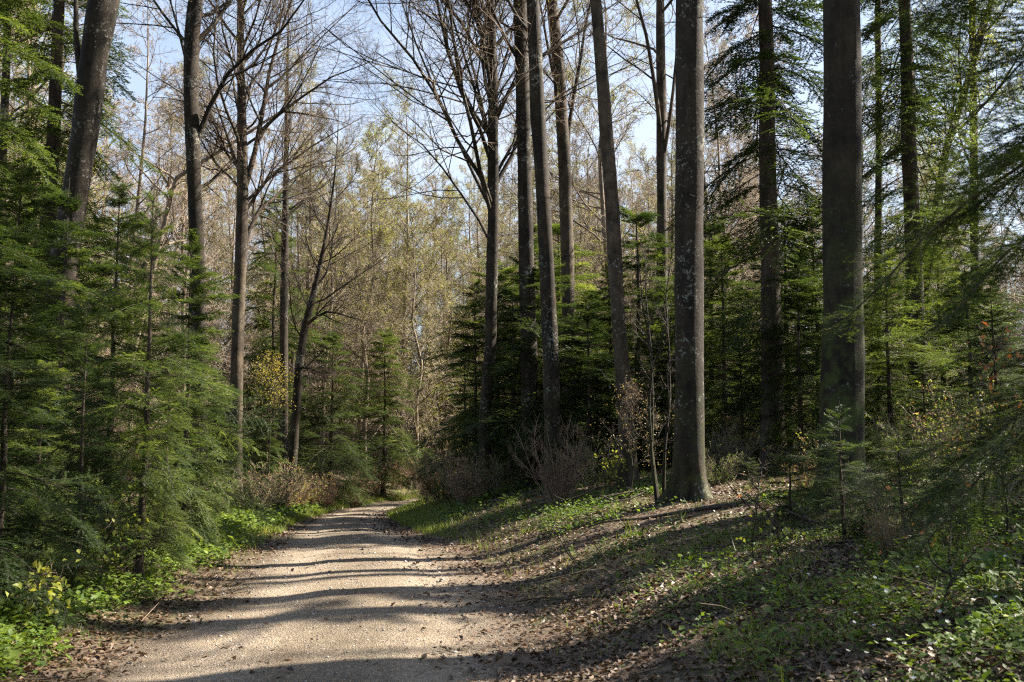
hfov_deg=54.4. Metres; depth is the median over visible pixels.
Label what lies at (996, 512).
bramble bush
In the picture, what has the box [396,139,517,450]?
young beech tree
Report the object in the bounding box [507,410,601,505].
bare shrub
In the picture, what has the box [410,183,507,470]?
young beech tree
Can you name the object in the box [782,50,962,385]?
bare beech tree
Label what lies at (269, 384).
maple sapling
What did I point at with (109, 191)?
bare beech tree
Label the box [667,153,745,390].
young beech tree
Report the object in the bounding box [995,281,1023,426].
fir tree
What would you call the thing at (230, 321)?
bare beech tree
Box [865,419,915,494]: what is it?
fir sapling
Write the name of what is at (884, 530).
bramble bush
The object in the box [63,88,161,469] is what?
bare beech tree
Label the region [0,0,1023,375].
sky
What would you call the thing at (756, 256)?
young beech tree
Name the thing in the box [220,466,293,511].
bramble bush
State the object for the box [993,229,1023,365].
bare beech tree
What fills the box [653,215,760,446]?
fir tree
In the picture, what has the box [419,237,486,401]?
young beech tree
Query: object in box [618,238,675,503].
beech sapling
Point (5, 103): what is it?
beech tree
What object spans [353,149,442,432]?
bare beech tree
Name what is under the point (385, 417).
fir tree
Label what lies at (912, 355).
fir tree
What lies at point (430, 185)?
bare beech tree
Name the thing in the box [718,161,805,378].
bare beech tree
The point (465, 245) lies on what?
bare beech tree
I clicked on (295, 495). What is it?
bramble bush
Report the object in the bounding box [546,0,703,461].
beech tree
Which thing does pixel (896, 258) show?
young beech tree
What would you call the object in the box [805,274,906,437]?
fir tree
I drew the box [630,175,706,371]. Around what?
bare beech tree
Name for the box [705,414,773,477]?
bramble bush
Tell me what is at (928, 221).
bare beech tree
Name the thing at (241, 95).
beech tree
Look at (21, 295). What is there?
fir tree
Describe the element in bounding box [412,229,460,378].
young beech tree
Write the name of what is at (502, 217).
young beech tree
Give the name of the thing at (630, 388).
beech sapling
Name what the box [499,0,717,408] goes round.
young beech tree
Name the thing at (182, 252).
young beech tree
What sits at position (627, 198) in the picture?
bare beech tree
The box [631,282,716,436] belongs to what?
fir tree
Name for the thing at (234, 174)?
young beech tree
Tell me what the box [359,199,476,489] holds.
young beech tree
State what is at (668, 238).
fir tree
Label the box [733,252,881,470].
fir tree
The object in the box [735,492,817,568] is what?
maple sapling
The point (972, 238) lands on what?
beech tree
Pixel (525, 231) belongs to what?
beech tree
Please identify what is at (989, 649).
twig litter
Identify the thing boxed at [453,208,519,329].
bare beech tree
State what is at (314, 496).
bramble bush
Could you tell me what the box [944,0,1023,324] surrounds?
bare beech tree
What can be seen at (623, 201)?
bare beech tree
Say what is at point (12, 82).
young beech tree
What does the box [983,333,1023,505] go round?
fir tree
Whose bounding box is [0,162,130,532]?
fir tree
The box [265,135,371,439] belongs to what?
young beech tree
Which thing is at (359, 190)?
young beech tree
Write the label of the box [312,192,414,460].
young beech tree
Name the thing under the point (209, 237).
young beech tree
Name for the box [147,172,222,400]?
young beech tree
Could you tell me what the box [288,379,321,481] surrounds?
fir tree
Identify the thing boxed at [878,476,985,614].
beech sapling
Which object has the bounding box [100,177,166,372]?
young beech tree
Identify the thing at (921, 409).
fir tree
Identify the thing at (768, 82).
spruce tree
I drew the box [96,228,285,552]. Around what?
fir tree
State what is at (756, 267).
fir tree
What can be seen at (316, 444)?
young beech tree
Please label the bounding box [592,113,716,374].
young beech tree
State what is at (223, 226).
bare beech tree
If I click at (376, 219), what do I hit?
bare beech tree
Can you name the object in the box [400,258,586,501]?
fir tree
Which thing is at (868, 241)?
bare beech tree
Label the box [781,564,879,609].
fallen branch
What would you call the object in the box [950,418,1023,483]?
bramble bush
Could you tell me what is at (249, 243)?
bare beech tree
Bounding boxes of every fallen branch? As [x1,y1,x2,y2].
[175,584,248,605]
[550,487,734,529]
[692,476,859,548]
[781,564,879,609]
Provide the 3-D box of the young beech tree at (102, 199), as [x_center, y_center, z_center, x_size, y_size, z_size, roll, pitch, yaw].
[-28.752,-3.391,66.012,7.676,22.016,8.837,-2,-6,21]
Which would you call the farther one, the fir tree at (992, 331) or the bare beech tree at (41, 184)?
the bare beech tree at (41, 184)
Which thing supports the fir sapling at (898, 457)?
on the ground at (632, 578)
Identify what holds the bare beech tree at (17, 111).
on the ground at (632, 578)
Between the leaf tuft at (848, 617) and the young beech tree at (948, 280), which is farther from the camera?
the young beech tree at (948, 280)
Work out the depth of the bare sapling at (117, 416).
43.40 m
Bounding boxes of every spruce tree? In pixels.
[0,0,82,379]
[0,0,163,503]
[646,0,894,469]
[805,0,1003,449]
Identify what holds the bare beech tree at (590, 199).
on the ground at (632, 578)
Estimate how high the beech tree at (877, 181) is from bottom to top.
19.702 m
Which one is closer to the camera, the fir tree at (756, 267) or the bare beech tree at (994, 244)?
the fir tree at (756, 267)
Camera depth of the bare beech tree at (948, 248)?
72.95 m
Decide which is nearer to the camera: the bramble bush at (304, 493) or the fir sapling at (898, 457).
the fir sapling at (898, 457)
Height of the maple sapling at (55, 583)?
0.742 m
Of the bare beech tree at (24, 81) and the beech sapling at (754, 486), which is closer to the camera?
the beech sapling at (754, 486)
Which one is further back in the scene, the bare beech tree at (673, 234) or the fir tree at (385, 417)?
the bare beech tree at (673, 234)
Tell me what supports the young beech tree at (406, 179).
on the ground at (632, 578)
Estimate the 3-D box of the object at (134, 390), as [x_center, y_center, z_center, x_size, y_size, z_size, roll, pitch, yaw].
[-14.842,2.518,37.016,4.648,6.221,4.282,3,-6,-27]
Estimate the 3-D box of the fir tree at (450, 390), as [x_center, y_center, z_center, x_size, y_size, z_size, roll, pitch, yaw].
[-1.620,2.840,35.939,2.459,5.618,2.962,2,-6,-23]
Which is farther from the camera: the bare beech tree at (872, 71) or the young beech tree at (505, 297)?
the young beech tree at (505, 297)
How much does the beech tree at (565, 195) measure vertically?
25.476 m
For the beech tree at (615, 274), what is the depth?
18.79 m
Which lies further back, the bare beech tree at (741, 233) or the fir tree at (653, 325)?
the bare beech tree at (741, 233)
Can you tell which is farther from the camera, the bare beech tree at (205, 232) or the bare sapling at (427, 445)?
the bare sapling at (427, 445)
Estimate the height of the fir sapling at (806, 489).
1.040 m
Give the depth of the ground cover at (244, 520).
7.64 m
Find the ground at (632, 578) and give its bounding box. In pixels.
[0,370,1023,681]
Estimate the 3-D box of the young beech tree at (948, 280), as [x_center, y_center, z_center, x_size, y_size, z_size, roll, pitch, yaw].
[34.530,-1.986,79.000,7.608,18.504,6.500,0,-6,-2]
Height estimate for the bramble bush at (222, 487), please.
1.433 m
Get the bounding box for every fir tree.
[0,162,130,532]
[0,177,129,546]
[0,217,127,607]
[0,224,89,637]
[0,360,118,565]
[11,297,139,593]
[12,179,207,526]
[49,182,244,583]
[65,291,123,471]
[84,212,218,474]
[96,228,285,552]
[123,366,206,553]
[148,338,241,525]
[194,383,256,504]
[208,184,342,497]
[211,323,260,432]
[243,367,294,494]
[258,331,384,505]
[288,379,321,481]
[328,326,435,499]
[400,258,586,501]
[409,278,520,502]
[428,351,479,484]
[450,225,604,481]
[451,260,629,490]
[460,283,564,490]
[500,214,606,427]
[515,292,646,483]
[538,331,617,467]
[561,290,647,459]
[574,260,654,455]
[575,206,711,470]
[597,306,716,469]
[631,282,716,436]
[635,234,806,462]
[640,212,744,441]
[642,302,760,457]
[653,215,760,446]
[704,202,871,451]
[704,344,798,466]
[705,285,760,443]
[733,210,886,452]
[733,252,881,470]
[805,248,974,458]
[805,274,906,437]
[815,0,1023,566]
[865,328,911,452]
[884,222,1015,427]
[888,187,1023,426]
[888,360,968,458]
[895,253,1023,444]
[936,279,1023,458]
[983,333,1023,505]
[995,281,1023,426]
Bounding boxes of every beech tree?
[0,0,39,338]
[0,0,122,426]
[0,2,141,415]
[0,4,167,462]
[0,14,82,322]
[0,59,37,321]
[0,67,102,301]
[6,0,142,414]
[21,71,175,472]
[24,0,133,521]
[25,141,133,430]
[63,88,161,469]
[72,0,249,430]
[72,0,335,488]
[90,141,117,362]
[92,63,278,457]
[93,135,142,302]
[98,94,228,383]
[100,64,249,456]
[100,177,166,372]
[102,54,256,429]
[109,96,225,419]
[134,0,415,506]
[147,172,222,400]
[161,173,232,390]
[161,195,228,379]
[161,231,233,436]
[177,163,277,425]
[179,120,294,383]
[184,137,294,465]
[202,144,255,364]
[205,209,249,390]
[221,124,320,468]
[225,204,291,426]
[232,0,366,486]
[243,168,349,417]
[245,124,362,440]
[245,168,341,408]
[245,217,271,410]
[246,47,414,475]
[246,243,296,380]
[253,134,405,480]
[264,79,414,499]
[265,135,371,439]
[268,221,357,466]
[270,0,662,501]
[270,178,387,441]
[276,141,395,444]
[291,114,435,482]
[307,143,442,469]
[308,229,388,467]
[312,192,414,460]
[320,169,416,433]
[332,161,433,448]
[342,231,403,371]
[344,68,481,472]
[347,178,425,434]
[347,214,410,408]
[349,163,426,362]
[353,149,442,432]
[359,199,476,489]
[360,218,441,424]
[372,217,456,456]
[377,171,484,463]
[378,197,432,332]
[378,209,467,452]
[381,212,426,404]
[391,172,463,459]
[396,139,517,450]
[407,250,436,399]
[410,143,514,397]
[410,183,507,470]
[411,218,465,390]
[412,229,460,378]
[414,228,485,450]
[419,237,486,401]
[421,0,546,490]
[438,124,537,434]
[444,123,578,401]
[448,210,485,332]
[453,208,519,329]
[456,186,515,311]
[457,87,588,390]
[464,0,620,472]
[464,44,624,406]
[469,240,537,424]
[471,190,515,270]
[471,203,517,312]
[494,180,589,397]
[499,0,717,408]
[504,0,565,488]
[507,98,647,380]
[534,109,635,376]
[536,180,597,292]
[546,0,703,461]
[557,121,669,352]
[572,164,628,345]
[573,157,631,351]
[574,157,623,284]
[574,181,648,327]
[574,222,641,371]
[575,153,628,290]
[585,0,641,492]
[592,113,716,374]
[593,247,653,418]
[601,155,656,355]
[618,139,673,341]
[620,0,789,347]
[621,149,674,372]
[622,177,652,407]
[624,5,810,445]
[624,165,670,304]
[630,164,752,359]
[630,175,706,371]
[644,157,675,357]
[652,0,718,502]
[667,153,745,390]
[668,150,738,318]
[674,85,797,399]
[705,7,903,379]
[707,131,759,361]
[714,131,790,377]
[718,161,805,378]
[727,175,791,366]
[727,210,792,328]
[779,169,821,311]
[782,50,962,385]
[789,54,944,434]
[789,112,903,408]
[801,0,882,506]
[817,1,958,434]
[862,177,896,385]
[862,208,900,379]
[863,126,952,397]
[865,147,959,384]
[875,0,1023,432]
[882,153,955,352]
[884,225,937,356]
[892,3,1021,412]
[895,149,1004,392]
[899,123,1022,419]
[932,208,969,373]
[933,163,1017,293]
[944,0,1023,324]
[953,220,1008,370]
[957,177,1020,350]
[980,179,1023,362]
[980,183,1023,365]
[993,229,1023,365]
[994,246,1023,371]
[1001,229,1023,374]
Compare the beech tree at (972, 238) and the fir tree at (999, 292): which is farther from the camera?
the fir tree at (999, 292)
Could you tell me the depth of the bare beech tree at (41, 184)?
31.61 m
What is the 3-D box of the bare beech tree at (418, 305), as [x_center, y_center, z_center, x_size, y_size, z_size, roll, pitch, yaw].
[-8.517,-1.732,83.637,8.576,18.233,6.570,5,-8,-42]
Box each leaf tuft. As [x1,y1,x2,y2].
[703,560,710,570]
[716,590,725,609]
[837,608,853,624]
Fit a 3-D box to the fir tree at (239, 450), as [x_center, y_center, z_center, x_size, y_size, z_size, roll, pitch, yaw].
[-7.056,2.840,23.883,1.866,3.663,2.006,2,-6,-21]
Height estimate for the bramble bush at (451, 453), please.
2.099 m
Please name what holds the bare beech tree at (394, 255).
on the ground at (632, 578)
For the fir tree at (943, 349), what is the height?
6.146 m
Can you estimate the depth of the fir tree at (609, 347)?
29.18 m
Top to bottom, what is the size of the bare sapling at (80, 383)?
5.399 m
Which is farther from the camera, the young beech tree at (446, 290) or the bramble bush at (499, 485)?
the young beech tree at (446, 290)
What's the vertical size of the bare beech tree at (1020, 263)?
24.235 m
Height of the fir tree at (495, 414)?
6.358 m
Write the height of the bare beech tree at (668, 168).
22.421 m
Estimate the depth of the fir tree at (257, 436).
35.73 m
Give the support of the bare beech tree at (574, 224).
on the ground at (632, 578)
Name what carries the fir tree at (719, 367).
on the ground at (632, 578)
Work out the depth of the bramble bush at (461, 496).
24.06 m
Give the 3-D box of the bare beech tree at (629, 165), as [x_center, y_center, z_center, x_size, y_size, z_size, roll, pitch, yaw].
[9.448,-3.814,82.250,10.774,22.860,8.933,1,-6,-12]
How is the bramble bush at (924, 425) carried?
on the ground at (632, 578)
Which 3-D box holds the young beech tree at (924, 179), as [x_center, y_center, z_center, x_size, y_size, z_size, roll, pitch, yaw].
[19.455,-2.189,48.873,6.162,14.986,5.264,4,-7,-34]
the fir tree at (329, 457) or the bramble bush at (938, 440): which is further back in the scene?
the fir tree at (329, 457)
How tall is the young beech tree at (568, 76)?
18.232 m
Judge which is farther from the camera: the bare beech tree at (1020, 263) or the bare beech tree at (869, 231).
the bare beech tree at (869, 231)
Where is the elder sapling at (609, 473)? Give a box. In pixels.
[588,442,645,499]
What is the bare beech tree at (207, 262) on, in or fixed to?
on the ground at (632, 578)
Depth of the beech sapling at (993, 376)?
8.25 m
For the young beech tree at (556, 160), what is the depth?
63.09 m
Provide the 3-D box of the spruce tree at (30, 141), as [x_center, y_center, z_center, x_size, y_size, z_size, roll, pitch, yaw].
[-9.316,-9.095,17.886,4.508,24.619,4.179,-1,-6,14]
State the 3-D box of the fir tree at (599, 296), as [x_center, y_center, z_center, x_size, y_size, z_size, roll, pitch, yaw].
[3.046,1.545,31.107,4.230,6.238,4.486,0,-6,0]
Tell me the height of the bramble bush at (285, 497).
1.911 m
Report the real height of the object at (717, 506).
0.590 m
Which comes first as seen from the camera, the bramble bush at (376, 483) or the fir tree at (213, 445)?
the fir tree at (213, 445)
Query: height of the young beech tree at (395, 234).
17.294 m
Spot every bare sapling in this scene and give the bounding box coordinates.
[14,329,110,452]
[69,322,155,478]
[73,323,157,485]
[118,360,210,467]
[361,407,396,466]
[406,374,465,461]
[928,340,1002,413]
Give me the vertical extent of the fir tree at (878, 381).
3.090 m
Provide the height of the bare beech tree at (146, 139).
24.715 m
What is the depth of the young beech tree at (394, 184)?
79.23 m
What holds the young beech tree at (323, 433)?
on the ground at (632, 578)
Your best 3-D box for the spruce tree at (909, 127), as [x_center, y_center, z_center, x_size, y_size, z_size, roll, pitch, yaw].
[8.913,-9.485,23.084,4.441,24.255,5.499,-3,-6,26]
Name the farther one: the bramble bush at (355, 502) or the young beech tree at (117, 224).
the young beech tree at (117, 224)
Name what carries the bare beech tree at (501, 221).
on the ground at (632, 578)
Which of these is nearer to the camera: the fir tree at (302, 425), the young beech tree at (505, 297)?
the fir tree at (302, 425)
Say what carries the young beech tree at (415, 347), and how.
on the ground at (632, 578)
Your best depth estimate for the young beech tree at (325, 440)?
72.43 m
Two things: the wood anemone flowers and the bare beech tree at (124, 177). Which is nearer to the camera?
the wood anemone flowers
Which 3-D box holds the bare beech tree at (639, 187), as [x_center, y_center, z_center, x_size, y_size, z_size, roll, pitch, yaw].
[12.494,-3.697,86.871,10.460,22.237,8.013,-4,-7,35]
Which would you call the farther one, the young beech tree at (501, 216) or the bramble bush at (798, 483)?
the young beech tree at (501, 216)
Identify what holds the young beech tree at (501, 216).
on the ground at (632, 578)
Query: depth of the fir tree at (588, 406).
22.93 m
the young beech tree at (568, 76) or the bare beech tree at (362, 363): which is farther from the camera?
the bare beech tree at (362, 363)
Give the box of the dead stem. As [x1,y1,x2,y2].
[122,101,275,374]
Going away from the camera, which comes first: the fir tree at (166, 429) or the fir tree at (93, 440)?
the fir tree at (166, 429)
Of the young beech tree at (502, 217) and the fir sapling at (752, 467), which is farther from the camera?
the young beech tree at (502, 217)
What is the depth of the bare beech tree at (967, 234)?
103.03 m
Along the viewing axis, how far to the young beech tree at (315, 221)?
69.50 m
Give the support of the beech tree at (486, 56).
on the ground at (632, 578)
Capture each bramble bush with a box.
[156,467,245,521]
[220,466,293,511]
[243,457,319,509]
[244,452,314,509]
[259,463,325,504]
[283,461,334,507]
[296,470,342,508]
[335,474,383,506]
[347,462,396,496]
[380,458,415,489]
[397,454,442,500]
[407,447,477,502]
[410,470,431,497]
[419,435,495,497]
[422,447,496,505]
[431,434,494,482]
[467,451,531,496]
[560,435,617,489]
[705,402,795,463]
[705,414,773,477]
[705,446,745,485]
[762,428,818,494]
[811,450,896,519]
[839,488,951,555]
[865,398,967,482]
[896,376,1006,465]
[927,445,1023,523]
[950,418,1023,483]
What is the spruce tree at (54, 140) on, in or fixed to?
on the ground at (632, 578)
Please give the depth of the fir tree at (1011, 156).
4.51 m
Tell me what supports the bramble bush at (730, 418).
on the ground at (632, 578)
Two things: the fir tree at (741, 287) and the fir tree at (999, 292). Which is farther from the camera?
the fir tree at (999, 292)
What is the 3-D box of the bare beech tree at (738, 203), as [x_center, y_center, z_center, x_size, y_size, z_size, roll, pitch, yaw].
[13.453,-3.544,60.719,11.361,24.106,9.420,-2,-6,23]
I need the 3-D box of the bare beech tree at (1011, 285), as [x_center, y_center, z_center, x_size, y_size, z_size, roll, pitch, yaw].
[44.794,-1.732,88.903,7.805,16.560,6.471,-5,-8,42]
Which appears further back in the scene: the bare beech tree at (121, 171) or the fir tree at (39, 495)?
the bare beech tree at (121, 171)
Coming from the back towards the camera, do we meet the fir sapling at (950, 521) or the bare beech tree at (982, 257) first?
the bare beech tree at (982, 257)
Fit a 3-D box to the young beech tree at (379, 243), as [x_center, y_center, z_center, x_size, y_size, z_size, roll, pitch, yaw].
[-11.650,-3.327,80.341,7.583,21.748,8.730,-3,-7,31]
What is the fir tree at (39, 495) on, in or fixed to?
on the ground at (632, 578)
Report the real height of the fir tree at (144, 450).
4.530 m
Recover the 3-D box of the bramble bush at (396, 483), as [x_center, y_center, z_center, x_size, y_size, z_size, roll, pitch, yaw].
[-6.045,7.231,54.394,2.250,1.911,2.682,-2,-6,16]
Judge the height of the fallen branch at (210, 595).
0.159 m
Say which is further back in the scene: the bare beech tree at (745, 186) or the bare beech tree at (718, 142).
the bare beech tree at (745, 186)
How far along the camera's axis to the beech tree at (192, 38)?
26.51 m
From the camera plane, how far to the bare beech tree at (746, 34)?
54.64 m
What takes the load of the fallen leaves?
on the ground at (632, 578)
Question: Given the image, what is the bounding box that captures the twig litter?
[12,453,1023,681]
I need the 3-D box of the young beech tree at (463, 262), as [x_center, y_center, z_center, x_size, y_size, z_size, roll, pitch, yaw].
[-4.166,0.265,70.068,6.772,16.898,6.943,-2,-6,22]
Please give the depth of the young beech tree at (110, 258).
45.18 m
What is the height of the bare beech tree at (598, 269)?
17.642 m
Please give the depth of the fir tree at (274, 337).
44.13 m
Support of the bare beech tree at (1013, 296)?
on the ground at (632, 578)
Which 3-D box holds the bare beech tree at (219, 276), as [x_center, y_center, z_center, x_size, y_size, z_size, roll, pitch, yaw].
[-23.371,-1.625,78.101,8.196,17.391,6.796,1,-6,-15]
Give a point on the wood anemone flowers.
(947, 621)
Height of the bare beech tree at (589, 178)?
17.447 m
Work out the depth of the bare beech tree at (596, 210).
81.51 m
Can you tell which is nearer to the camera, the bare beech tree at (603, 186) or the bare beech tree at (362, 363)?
the bare beech tree at (362, 363)
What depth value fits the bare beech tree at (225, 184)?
75.24 m
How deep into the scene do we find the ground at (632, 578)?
9.09 m
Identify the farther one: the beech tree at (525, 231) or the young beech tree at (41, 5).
the young beech tree at (41, 5)
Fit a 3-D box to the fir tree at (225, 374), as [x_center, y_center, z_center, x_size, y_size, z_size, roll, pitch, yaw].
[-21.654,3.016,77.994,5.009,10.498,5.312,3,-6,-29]
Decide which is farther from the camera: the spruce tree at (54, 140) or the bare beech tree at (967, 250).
the bare beech tree at (967, 250)
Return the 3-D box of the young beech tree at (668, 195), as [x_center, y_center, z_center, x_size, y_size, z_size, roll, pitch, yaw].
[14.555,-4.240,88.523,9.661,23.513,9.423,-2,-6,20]
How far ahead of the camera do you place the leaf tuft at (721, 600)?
7.45 m
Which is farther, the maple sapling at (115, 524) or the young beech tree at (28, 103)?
the young beech tree at (28, 103)
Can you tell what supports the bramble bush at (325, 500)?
on the ground at (632, 578)
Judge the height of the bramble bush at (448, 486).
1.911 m
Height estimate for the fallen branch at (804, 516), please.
0.773 m
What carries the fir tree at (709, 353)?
on the ground at (632, 578)
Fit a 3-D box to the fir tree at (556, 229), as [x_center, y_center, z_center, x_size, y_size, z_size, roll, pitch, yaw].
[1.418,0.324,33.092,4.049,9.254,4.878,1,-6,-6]
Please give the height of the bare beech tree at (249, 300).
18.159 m
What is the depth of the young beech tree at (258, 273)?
89.66 m
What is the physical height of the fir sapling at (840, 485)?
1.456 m
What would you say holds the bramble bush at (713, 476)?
on the ground at (632, 578)
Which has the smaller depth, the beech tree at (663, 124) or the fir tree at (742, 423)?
the fir tree at (742, 423)
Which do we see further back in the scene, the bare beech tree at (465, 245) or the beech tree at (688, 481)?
the bare beech tree at (465, 245)
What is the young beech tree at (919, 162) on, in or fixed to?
on the ground at (632, 578)
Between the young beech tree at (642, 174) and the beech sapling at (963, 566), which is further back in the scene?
the young beech tree at (642, 174)
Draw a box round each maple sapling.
[5,549,80,625]
[78,490,163,599]
[244,350,295,490]
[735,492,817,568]
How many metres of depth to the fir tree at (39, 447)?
11.70 m
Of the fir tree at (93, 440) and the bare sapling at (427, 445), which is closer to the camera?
the fir tree at (93, 440)
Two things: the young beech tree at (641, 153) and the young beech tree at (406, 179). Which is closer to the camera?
the young beech tree at (406, 179)
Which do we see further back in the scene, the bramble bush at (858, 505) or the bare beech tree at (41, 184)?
the bare beech tree at (41, 184)
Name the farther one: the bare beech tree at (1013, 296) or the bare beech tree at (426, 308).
the bare beech tree at (426, 308)
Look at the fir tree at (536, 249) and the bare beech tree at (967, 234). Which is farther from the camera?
the bare beech tree at (967, 234)
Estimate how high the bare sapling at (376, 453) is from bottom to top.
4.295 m
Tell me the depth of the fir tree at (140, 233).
51.68 m
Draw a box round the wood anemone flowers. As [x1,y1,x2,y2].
[561,465,1022,680]
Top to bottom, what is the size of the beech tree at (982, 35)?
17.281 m
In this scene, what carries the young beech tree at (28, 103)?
on the ground at (632, 578)
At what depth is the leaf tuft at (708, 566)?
8.83 m
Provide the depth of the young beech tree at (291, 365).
60.42 m
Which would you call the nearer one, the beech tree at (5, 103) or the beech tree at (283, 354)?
the beech tree at (5, 103)
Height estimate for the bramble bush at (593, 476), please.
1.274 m
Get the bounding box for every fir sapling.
[733,457,765,488]
[753,442,837,528]
[786,401,897,540]
[852,424,953,540]
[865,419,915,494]
[900,448,982,556]
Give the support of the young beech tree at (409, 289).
on the ground at (632, 578)
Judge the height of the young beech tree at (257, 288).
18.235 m
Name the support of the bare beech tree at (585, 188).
on the ground at (632, 578)
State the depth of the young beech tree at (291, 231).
72.05 m
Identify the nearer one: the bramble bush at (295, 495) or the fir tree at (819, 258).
the fir tree at (819, 258)
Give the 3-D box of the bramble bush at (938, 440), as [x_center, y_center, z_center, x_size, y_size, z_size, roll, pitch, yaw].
[5.665,1.417,13.971,1.438,1.274,1.647,-1,-6,6]
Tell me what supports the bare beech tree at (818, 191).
on the ground at (632, 578)
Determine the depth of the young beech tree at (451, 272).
97.36 m
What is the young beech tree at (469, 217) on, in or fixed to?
on the ground at (632, 578)
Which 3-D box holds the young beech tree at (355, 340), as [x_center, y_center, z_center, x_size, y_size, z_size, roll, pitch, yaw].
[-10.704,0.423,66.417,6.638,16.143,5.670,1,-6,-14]
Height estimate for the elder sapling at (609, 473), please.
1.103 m
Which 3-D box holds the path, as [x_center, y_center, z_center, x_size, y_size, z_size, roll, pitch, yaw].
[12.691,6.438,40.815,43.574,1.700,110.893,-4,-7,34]
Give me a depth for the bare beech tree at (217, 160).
56.02 m
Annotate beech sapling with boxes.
[590,373,673,501]
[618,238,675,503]
[737,456,777,556]
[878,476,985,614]
[919,321,1023,543]
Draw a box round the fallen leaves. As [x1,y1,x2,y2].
[0,444,1023,681]
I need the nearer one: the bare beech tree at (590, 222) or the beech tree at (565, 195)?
the beech tree at (565, 195)
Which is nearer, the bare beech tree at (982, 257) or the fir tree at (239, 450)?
the fir tree at (239, 450)
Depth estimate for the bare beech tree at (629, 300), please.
64.91 m
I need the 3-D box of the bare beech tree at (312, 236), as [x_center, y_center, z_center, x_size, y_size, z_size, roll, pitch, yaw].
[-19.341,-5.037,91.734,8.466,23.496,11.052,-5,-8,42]
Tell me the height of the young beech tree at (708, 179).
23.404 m
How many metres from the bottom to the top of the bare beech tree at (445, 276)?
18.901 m
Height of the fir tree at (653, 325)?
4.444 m
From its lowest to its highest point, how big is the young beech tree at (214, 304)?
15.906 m
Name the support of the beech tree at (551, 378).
on the ground at (632, 578)
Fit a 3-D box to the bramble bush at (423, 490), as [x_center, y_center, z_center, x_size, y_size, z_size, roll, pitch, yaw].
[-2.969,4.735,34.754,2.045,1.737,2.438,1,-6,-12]
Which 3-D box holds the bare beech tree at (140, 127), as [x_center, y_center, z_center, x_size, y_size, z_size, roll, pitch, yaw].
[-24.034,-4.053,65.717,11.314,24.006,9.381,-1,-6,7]
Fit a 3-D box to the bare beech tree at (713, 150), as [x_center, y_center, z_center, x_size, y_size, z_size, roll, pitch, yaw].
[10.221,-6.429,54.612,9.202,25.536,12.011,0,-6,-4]
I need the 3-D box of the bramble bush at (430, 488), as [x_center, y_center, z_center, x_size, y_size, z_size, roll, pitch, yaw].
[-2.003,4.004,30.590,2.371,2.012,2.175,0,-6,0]
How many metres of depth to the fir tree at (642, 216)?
27.06 m
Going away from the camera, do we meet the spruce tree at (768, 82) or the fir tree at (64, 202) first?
the fir tree at (64, 202)
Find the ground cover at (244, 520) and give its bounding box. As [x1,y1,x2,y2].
[0,432,1023,681]
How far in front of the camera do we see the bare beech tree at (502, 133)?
71.93 m
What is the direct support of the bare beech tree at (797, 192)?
on the ground at (632, 578)
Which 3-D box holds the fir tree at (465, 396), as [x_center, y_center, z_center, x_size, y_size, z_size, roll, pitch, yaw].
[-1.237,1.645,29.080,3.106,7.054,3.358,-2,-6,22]
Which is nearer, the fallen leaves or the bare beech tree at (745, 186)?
the fallen leaves
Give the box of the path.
[79,499,546,681]
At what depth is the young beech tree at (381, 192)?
55.38 m
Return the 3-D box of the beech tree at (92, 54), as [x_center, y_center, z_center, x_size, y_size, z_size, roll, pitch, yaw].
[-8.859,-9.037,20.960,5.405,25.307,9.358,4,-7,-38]
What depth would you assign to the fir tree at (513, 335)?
25.94 m
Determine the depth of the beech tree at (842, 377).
12.59 m
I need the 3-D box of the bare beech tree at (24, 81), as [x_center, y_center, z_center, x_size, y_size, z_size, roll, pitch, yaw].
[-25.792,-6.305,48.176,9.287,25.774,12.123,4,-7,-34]
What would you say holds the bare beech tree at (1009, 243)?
on the ground at (632, 578)
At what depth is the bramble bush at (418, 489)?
38.44 m
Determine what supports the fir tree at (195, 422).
on the ground at (632, 578)
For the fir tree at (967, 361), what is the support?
on the ground at (632, 578)
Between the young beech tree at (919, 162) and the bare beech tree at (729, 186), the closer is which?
the young beech tree at (919, 162)
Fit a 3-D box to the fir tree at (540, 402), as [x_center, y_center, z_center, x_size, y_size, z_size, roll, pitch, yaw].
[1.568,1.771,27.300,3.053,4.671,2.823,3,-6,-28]
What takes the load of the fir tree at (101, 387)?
on the ground at (632, 578)
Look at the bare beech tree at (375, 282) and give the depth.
87.61 m
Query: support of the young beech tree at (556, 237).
on the ground at (632, 578)
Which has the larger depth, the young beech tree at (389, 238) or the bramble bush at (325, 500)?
the young beech tree at (389, 238)
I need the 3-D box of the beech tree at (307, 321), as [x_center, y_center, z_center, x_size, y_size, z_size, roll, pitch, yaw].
[-6.640,-1.864,37.632,6.031,16.169,5.211,0,-6,0]
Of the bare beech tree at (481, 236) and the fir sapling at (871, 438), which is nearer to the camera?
the fir sapling at (871, 438)
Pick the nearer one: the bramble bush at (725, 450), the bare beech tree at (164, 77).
the bramble bush at (725, 450)

